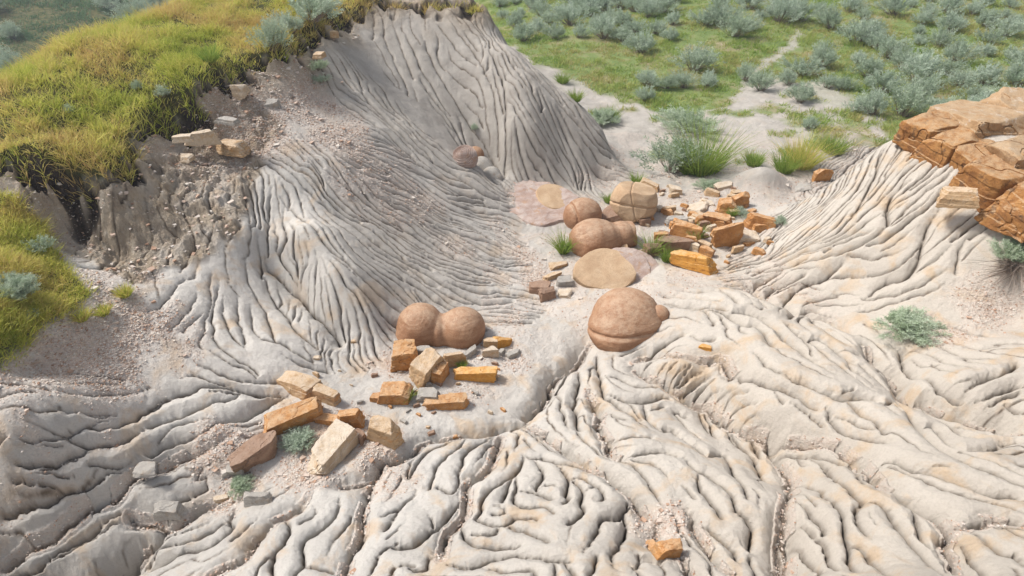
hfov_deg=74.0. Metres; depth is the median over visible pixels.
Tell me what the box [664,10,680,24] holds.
sagebrush
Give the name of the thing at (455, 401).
rock
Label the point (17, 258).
bank grass
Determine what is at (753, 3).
sagebrush
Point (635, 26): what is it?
sagebrush
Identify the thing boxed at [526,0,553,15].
sagebrush
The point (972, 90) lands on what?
sagebrush
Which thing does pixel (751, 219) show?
rock
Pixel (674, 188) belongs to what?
rock
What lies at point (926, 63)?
sagebrush
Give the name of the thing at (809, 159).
grass tuft
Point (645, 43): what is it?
sagebrush
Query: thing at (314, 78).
sagebrush
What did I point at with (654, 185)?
rock
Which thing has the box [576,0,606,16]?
sagebrush
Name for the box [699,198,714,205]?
rock
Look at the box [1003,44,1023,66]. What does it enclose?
sagebrush
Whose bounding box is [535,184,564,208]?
stone slab
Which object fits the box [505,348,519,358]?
rock
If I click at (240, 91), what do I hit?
rock
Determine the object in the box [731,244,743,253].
rock
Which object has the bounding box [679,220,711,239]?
grass tuft
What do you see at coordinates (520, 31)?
sagebrush
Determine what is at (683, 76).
sagebrush
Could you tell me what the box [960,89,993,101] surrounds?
sagebrush
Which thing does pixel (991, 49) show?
sagebrush
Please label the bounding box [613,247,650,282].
stone plate
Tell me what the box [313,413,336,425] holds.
rock
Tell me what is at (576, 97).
grass tuft
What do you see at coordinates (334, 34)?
rock
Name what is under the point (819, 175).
rock
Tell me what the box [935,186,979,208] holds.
rock
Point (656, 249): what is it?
grass tuft
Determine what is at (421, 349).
rock
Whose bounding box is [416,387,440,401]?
rock
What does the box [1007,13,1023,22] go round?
sagebrush
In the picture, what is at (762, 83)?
sagebrush
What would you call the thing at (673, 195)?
rock
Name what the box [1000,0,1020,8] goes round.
sagebrush
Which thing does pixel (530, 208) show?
stone slab
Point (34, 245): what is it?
sagebrush
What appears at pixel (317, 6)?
sagebrush
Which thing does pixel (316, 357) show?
rock
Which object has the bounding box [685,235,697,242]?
rock
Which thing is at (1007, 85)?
sagebrush
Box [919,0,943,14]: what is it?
sagebrush
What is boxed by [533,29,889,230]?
clay path
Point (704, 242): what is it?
rock
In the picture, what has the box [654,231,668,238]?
rock
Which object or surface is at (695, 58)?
sagebrush
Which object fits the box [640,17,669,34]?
sagebrush
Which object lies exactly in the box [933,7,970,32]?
sagebrush
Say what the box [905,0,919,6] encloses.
sagebrush
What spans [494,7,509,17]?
sagebrush
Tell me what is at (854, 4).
sagebrush
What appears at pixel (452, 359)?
rock
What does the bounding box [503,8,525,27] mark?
sagebrush
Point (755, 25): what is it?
sagebrush
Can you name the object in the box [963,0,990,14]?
sagebrush
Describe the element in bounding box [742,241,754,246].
rock
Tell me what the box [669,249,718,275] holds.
rock
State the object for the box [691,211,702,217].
rock
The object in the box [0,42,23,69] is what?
shrub
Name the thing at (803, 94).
sagebrush
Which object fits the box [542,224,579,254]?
grass tuft
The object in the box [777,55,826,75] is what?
sagebrush
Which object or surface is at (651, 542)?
rock
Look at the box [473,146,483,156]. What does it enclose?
boulder
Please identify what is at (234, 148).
rock
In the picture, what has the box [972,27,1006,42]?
sagebrush
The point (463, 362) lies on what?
grass tuft
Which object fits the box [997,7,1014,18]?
sagebrush
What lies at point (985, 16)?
sagebrush
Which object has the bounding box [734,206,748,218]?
sagebrush
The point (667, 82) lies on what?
sagebrush
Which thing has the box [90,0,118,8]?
shrub
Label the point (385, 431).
rock
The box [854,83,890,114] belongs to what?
sagebrush
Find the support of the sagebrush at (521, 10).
on the meadow ground at (640, 68)
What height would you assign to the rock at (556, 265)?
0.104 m
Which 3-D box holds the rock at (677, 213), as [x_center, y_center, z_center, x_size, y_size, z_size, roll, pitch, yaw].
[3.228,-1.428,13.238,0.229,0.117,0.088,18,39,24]
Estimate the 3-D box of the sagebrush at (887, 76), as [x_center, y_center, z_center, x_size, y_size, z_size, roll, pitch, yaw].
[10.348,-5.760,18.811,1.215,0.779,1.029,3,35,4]
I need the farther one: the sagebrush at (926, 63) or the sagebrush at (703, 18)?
the sagebrush at (703, 18)
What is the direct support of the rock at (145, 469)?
on the clay badland
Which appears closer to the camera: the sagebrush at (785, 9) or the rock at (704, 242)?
the rock at (704, 242)
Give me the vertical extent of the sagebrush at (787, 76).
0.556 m
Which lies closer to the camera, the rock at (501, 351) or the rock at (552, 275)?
the rock at (501, 351)
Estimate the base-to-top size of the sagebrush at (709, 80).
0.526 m
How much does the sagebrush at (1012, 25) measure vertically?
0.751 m
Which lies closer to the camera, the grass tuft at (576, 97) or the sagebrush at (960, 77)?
the grass tuft at (576, 97)
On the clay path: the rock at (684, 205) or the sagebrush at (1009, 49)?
the rock at (684, 205)
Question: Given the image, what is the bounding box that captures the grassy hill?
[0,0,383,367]
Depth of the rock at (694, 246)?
12.19 m
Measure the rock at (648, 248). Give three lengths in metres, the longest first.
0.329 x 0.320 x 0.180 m
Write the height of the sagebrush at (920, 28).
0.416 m
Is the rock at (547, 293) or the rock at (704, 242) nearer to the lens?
the rock at (547, 293)
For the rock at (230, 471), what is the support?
on the clay badland
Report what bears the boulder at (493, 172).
on the clay badland
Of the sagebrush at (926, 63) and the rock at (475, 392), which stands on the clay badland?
the rock at (475, 392)
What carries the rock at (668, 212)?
on the clay path
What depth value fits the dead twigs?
9.39 m
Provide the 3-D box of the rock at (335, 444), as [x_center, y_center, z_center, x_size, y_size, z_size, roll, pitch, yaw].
[-2.140,1.906,8.221,0.374,0.252,0.888,9,36,21]
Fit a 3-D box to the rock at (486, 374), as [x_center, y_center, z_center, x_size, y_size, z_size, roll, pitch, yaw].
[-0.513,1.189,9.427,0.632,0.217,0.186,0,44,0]
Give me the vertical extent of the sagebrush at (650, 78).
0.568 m
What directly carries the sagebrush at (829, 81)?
on the clay path
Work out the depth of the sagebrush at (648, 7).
25.09 m
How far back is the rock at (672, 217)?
12.96 m
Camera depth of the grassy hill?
10.66 m
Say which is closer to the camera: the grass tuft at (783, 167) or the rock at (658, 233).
the rock at (658, 233)
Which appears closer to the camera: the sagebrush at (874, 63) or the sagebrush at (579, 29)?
the sagebrush at (874, 63)
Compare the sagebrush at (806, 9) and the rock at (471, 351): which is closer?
the rock at (471, 351)
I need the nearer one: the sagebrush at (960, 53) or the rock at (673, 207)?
the rock at (673, 207)
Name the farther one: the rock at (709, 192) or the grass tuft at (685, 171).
the grass tuft at (685, 171)
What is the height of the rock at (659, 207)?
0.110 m
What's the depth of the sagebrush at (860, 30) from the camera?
22.35 m
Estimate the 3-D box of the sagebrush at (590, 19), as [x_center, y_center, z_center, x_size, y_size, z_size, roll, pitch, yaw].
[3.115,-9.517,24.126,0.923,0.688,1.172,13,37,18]
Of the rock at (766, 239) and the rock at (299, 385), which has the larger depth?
the rock at (766, 239)
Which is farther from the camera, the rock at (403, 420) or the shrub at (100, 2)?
the shrub at (100, 2)
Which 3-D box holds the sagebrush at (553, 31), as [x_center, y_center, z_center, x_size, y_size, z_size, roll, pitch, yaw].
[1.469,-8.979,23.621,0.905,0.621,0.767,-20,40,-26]
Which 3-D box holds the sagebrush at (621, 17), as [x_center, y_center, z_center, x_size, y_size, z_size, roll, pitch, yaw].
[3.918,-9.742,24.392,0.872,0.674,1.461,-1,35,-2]
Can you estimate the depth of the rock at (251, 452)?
7.98 m
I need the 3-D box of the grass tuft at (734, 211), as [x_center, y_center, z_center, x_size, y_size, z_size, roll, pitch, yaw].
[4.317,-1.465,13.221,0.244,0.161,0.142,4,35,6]
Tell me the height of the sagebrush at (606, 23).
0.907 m
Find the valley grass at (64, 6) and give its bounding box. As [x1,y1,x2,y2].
[0,0,144,71]
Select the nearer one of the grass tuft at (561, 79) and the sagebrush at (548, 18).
the grass tuft at (561, 79)
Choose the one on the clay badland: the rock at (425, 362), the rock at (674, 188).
the rock at (425, 362)
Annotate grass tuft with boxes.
[67,303,94,322]
[90,298,114,316]
[106,281,136,298]
[181,41,227,63]
[404,387,417,402]
[456,359,467,367]
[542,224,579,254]
[553,72,571,83]
[566,87,588,101]
[592,104,626,122]
[599,191,612,203]
[625,169,651,181]
[632,228,676,255]
[644,109,779,176]
[655,244,674,262]
[668,159,707,175]
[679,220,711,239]
[722,205,740,216]
[739,146,769,167]
[767,149,812,174]
[770,125,853,172]
[807,129,863,155]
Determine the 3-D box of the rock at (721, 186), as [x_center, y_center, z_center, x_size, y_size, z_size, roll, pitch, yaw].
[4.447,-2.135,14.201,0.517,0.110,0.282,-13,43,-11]
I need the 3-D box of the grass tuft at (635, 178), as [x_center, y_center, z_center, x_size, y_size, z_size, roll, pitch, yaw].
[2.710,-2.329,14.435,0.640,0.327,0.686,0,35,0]
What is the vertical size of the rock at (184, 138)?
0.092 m
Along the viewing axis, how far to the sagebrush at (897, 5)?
24.71 m
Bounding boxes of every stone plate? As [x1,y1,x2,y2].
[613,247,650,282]
[632,248,658,270]
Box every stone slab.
[509,179,578,226]
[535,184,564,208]
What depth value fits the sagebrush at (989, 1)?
25.52 m
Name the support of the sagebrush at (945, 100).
on the meadow ground at (640, 68)
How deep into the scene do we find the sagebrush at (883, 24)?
22.99 m
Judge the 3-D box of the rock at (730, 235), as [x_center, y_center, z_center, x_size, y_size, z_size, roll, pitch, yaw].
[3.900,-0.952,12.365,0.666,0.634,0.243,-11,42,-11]
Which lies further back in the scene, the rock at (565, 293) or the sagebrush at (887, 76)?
the sagebrush at (887, 76)
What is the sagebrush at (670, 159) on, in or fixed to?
on the clay path
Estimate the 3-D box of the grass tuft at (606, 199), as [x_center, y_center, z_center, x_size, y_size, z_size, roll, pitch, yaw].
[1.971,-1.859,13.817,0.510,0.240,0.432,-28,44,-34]
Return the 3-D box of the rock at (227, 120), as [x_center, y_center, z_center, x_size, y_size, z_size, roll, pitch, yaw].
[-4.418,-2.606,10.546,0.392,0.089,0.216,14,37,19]
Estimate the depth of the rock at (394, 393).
8.91 m
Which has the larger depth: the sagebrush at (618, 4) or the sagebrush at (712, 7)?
the sagebrush at (618, 4)
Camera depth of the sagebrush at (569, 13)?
25.02 m
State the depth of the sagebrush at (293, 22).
12.51 m
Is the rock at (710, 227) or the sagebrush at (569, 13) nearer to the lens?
the rock at (710, 227)
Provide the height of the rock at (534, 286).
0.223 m
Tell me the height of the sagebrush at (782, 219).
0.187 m
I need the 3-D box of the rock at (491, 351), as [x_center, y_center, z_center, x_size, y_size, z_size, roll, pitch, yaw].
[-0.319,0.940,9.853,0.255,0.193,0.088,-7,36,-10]
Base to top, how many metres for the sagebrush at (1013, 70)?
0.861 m
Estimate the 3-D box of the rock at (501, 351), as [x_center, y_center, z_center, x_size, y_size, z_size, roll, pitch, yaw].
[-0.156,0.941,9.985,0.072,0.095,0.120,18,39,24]
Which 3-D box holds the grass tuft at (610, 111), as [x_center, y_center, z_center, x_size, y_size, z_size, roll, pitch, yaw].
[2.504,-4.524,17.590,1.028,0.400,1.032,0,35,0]
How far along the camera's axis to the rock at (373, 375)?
9.35 m
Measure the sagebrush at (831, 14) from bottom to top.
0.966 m
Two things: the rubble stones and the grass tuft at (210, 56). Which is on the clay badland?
the rubble stones
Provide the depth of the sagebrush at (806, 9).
24.24 m
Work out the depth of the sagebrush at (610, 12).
25.17 m
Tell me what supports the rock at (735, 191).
on the clay path
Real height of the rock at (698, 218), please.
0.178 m
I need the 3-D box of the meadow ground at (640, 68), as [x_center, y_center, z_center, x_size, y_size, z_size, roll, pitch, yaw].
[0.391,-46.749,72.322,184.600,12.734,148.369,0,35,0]
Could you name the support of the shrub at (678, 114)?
on the clay path
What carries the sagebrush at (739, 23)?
on the meadow ground at (640, 68)
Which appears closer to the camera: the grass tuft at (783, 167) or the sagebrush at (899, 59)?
the grass tuft at (783, 167)
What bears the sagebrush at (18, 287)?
on the grassy hill
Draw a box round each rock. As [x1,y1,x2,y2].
[132,461,156,477]
[153,500,183,520]
[171,133,194,142]
[180,153,194,163]
[184,129,221,145]
[213,494,228,502]
[214,116,240,125]
[215,138,250,157]
[226,464,243,475]
[228,430,277,472]
[230,84,250,99]
[243,491,272,506]
[263,396,323,434]
[264,98,280,107]
[276,370,322,399]
[307,418,358,474]
[311,383,340,406]
[312,51,325,58]
[312,371,319,377]
[313,355,320,359]
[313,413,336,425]
[330,30,338,38]
[337,408,364,428]
[355,428,365,445]
[366,415,404,449]
[369,392,379,402]
[371,373,377,377]
[377,381,413,404]
[390,339,417,372]
[399,418,407,424]
[409,347,445,388]
[416,345,430,354]
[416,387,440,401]
[422,392,469,410]
[425,382,432,386]
[427,430,435,435]
[430,360,449,382]
[443,351,467,367]
[453,366,497,382]
[463,344,476,358]
[471,388,478,395]
[482,346,498,356]
[483,337,497,348]
[493,336,511,348]
[499,348,504,355]
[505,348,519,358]
[528,280,550,294]
[538,286,555,302]
[542,271,561,280]
[548,261,567,270]
[556,275,573,286]
[557,288,571,298]
[639,218,651,225]
[640,177,659,192]
[642,243,660,256]
[645,539,655,550]
[650,538,682,559]
[653,235,694,252]
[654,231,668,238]
[656,205,663,211]
[660,206,673,215]
[663,205,675,211]
[665,215,687,226]
[668,192,679,197]
[669,184,682,194]
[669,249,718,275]
[670,218,702,239]
[674,211,683,215]
[680,203,688,208]
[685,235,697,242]
[687,201,708,211]
[687,211,697,216]
[689,242,699,252]
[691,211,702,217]
[694,215,704,223]
[698,220,710,227]
[698,240,712,248]
[698,245,714,257]
[698,344,711,351]
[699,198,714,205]
[702,211,731,224]
[704,187,719,196]
[705,224,716,231]
[710,222,744,247]
[713,181,732,190]
[714,220,726,226]
[716,197,736,213]
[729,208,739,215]
[730,189,741,193]
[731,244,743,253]
[732,191,749,207]
[739,229,759,243]
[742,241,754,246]
[743,212,775,229]
[748,208,756,213]
[751,246,765,255]
[752,223,766,232]
[763,236,770,242]
[795,182,812,191]
[811,169,833,181]
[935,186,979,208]
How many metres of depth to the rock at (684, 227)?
12.51 m
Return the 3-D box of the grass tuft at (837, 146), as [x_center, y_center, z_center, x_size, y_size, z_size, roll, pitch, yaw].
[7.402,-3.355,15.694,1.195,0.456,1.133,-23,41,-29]
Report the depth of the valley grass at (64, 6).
41.20 m
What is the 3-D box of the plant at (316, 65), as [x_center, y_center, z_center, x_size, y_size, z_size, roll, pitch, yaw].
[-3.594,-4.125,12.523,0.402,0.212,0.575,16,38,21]
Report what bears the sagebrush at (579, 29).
on the meadow ground at (640, 68)
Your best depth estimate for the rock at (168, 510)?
7.47 m
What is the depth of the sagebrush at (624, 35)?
22.91 m
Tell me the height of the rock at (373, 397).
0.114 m
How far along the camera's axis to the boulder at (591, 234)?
12.02 m
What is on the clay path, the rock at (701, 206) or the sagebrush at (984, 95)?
the rock at (701, 206)
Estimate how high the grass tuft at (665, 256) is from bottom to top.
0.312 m
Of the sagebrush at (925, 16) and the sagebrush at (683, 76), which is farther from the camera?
the sagebrush at (925, 16)
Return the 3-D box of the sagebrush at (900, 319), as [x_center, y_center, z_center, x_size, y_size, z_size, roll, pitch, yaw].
[5.479,0.537,9.350,1.090,0.398,0.883,-22,41,-28]
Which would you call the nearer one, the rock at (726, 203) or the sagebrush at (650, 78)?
the rock at (726, 203)
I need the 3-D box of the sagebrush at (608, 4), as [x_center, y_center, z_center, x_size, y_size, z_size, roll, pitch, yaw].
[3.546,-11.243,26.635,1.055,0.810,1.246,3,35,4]
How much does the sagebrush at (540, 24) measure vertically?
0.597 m
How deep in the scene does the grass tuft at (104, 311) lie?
8.41 m
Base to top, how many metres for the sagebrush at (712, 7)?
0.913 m
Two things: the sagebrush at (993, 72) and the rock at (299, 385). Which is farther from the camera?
the sagebrush at (993, 72)
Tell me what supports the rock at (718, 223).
on the clay badland
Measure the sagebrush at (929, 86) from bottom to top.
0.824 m
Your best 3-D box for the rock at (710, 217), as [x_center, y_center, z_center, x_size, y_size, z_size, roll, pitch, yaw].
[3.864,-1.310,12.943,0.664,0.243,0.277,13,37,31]
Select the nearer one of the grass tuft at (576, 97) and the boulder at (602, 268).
the boulder at (602, 268)
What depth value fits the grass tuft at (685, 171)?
14.93 m
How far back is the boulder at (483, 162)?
13.83 m
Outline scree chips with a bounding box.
[0,53,1023,575]
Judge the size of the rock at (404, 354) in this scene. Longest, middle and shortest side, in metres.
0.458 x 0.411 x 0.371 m
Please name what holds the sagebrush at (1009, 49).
on the meadow ground at (640, 68)
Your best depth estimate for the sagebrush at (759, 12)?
24.69 m
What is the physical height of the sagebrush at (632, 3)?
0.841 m
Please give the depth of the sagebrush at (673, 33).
22.96 m
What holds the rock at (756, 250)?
on the clay badland
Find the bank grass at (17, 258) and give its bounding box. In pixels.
[0,187,99,370]
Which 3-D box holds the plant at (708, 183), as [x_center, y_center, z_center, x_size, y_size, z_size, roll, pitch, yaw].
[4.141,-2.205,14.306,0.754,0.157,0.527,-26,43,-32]
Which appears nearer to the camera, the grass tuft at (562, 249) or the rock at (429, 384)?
the rock at (429, 384)
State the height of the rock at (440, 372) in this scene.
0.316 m
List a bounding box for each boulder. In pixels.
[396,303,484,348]
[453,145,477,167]
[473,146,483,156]
[477,156,492,170]
[484,166,502,180]
[563,197,601,228]
[569,218,636,256]
[573,248,635,288]
[587,287,661,351]
[601,205,623,221]
[610,181,657,222]
[656,305,668,320]
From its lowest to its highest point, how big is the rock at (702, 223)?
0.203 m
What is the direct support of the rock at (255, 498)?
on the clay badland
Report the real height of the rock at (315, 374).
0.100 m
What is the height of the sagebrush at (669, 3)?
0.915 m
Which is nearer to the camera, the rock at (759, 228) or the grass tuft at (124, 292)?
the grass tuft at (124, 292)
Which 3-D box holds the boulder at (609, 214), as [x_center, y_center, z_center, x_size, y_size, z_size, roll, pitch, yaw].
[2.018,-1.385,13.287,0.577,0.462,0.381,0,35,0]
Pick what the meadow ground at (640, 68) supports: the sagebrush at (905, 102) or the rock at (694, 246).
the sagebrush at (905, 102)
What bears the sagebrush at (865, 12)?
on the meadow ground at (640, 68)
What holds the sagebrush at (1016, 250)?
on the clay badland
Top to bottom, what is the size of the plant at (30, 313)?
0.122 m
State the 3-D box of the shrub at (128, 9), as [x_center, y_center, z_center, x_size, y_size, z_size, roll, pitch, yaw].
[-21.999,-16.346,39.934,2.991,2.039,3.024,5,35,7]
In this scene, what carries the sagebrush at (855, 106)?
on the clay path
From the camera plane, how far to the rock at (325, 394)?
8.80 m
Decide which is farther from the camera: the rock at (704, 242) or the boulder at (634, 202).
the boulder at (634, 202)
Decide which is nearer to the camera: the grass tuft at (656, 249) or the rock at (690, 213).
the grass tuft at (656, 249)
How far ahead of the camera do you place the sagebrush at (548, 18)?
25.87 m
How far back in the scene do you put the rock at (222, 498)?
7.74 m
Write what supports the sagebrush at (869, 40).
on the meadow ground at (640, 68)
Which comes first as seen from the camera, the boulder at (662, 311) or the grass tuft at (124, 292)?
the grass tuft at (124, 292)
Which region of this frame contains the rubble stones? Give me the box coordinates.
[0,20,1023,575]
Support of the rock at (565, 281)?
on the clay badland
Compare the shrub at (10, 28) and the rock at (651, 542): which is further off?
the shrub at (10, 28)
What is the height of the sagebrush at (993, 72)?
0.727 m
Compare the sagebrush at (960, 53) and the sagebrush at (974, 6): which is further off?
the sagebrush at (974, 6)
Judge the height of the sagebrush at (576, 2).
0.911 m
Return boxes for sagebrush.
[0,271,41,300]
[11,232,57,251]
[62,102,74,111]
[129,78,142,89]
[152,84,170,96]
[227,472,255,499]
[244,9,294,50]
[262,7,304,33]
[277,424,315,454]
[287,0,343,22]
[311,73,331,83]
[489,0,510,6]
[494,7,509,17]
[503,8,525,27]
[509,19,542,41]
[513,7,526,15]
[523,0,543,8]
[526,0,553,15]
[529,15,547,31]
[535,8,562,23]
[540,22,565,38]
[545,0,591,25]
[562,0,584,14]
[571,21,589,37]
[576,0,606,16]
[584,9,609,27]
[587,11,629,38]
[588,108,620,124]
[594,0,614,11]
[603,6,617,18]
[609,26,635,41]
[610,0,642,8]
[611,7,634,25]
[622,18,648,32]
[622,29,657,53]
[623,0,646,11]
[629,128,719,173]
[633,84,655,100]
[634,66,661,87]
[635,0,665,17]
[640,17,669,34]
[651,0,684,12]
[655,73,678,88]
[659,26,679,40]
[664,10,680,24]
[665,66,701,88]
[667,41,726,70]
[685,8,723,25]
[699,68,718,87]
[700,0,749,24]
[712,0,730,7]
[715,9,765,36]
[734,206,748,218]
[735,57,760,81]
[736,0,769,8]
[738,17,766,30]
[741,69,781,90]
[752,8,769,17]
[764,0,804,23]
[773,214,787,225]
[776,0,827,21]
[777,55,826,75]
[777,65,797,85]
[782,80,817,102]
[801,115,821,128]
[808,36,840,67]
[811,72,842,88]
[813,0,825,9]
[816,0,844,29]
[831,14,883,42]
[835,74,863,90]
[838,0,871,12]
[840,97,871,113]
[844,53,887,76]
[847,17,890,33]
[849,49,869,63]
[853,5,873,18]
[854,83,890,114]
[860,25,887,46]
[862,67,908,92]
[869,305,953,347]
[870,31,915,58]
[872,0,912,14]
[877,77,936,116]
[886,46,929,68]
[898,44,954,83]
[904,71,944,100]
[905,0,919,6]
[909,6,939,23]
[911,33,928,44]
[912,23,926,34]
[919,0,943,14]
[924,24,965,47]
[927,97,948,105]
[931,90,960,105]
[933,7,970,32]
[935,55,972,74]
[938,0,968,13]
[941,66,983,87]
[942,36,986,62]
[954,81,1003,98]
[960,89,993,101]
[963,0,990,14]
[970,58,1007,84]
[971,42,998,55]
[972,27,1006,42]
[974,8,1007,26]
[979,0,995,4]
[984,15,1023,35]
[985,235,1023,263]
[996,82,1023,88]
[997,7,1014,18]
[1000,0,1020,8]
[1000,44,1021,58]
[1001,56,1023,85]
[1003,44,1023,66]
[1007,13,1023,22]
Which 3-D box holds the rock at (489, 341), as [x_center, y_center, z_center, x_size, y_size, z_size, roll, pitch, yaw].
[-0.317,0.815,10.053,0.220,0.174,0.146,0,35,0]
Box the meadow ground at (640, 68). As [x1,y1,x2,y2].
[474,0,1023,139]
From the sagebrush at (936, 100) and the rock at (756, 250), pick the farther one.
the sagebrush at (936, 100)
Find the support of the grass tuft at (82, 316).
on the clay badland
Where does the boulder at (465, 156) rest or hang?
on the clay badland
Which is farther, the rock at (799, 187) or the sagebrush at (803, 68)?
the sagebrush at (803, 68)
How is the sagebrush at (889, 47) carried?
on the meadow ground at (640, 68)
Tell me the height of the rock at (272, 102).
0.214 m
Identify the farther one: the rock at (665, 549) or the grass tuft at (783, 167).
the grass tuft at (783, 167)
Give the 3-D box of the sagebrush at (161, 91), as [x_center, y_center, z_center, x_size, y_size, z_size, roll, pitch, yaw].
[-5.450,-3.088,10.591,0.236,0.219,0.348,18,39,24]
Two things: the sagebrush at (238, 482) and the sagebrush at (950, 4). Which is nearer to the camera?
the sagebrush at (238, 482)
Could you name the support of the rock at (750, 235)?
on the clay badland
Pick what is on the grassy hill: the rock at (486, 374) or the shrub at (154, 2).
the shrub at (154, 2)
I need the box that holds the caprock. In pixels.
[892,87,1023,242]
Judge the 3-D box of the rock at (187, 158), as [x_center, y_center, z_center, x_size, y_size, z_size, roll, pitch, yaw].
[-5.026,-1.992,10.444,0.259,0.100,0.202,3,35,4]
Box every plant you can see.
[20,308,39,318]
[307,59,328,70]
[470,123,478,129]
[689,177,721,189]
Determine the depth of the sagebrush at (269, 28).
11.76 m
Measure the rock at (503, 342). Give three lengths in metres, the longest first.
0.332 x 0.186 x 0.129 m
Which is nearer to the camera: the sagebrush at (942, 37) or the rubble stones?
the rubble stones
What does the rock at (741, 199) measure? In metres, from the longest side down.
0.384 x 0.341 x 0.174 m
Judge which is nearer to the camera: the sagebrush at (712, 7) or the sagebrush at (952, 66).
the sagebrush at (952, 66)
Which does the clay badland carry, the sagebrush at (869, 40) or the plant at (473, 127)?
the plant at (473, 127)
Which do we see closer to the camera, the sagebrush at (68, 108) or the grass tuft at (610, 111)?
the sagebrush at (68, 108)
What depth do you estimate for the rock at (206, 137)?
10.49 m
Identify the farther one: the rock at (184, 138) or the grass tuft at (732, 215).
the grass tuft at (732, 215)
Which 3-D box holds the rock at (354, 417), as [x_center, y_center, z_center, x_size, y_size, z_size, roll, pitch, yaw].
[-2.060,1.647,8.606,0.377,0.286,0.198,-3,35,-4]
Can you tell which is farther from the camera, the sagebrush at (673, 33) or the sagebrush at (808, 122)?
the sagebrush at (673, 33)
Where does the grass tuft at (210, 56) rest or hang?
on the grassy hill
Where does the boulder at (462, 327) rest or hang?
on the clay badland
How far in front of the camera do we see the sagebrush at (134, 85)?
10.53 m
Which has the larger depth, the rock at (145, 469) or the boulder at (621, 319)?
the boulder at (621, 319)
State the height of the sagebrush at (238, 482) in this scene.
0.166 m
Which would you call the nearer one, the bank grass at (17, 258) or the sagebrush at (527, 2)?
the bank grass at (17, 258)
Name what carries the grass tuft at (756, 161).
on the clay path
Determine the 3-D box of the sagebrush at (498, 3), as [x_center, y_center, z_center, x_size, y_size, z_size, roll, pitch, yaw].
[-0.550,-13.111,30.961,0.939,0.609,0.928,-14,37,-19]
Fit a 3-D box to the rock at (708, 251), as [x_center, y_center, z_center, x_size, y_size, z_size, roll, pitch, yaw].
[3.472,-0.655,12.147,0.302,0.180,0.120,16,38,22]
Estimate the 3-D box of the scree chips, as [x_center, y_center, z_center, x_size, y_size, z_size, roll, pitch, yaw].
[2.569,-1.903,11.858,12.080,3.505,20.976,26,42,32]
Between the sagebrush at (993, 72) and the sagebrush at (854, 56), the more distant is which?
the sagebrush at (854, 56)
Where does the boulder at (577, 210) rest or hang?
on the clay badland
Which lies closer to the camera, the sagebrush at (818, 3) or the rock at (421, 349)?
the rock at (421, 349)
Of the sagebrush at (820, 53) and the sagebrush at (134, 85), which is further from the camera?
the sagebrush at (820, 53)
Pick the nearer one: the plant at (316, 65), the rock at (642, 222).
the plant at (316, 65)
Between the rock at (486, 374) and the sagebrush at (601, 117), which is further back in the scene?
the sagebrush at (601, 117)
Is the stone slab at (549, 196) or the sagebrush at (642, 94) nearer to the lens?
the stone slab at (549, 196)
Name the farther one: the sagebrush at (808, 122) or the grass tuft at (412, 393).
the sagebrush at (808, 122)
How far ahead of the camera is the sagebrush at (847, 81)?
19.05 m
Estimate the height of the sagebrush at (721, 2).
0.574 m
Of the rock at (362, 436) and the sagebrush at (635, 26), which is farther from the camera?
the sagebrush at (635, 26)
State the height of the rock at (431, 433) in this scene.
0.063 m
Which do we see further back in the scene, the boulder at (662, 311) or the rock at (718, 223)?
the rock at (718, 223)
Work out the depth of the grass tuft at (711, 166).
14.67 m
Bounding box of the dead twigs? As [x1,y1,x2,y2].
[957,254,1023,300]
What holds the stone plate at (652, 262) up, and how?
on the clay badland
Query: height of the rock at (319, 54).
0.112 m
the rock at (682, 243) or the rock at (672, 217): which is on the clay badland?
the rock at (682, 243)
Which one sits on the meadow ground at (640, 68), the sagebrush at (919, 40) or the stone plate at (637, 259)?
the sagebrush at (919, 40)
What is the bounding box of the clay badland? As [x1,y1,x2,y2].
[0,0,1023,575]
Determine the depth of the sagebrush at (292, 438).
8.24 m
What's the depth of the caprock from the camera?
10.30 m
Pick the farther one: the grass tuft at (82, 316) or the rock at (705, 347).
the rock at (705, 347)
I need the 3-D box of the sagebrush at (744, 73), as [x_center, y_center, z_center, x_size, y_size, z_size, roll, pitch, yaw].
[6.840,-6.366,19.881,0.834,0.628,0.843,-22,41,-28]
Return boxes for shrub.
[0,18,22,38]
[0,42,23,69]
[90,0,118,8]
[102,0,161,21]
[137,0,170,8]
[648,103,725,136]
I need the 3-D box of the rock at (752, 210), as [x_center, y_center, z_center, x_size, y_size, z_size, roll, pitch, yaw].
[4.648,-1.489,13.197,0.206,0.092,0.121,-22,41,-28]

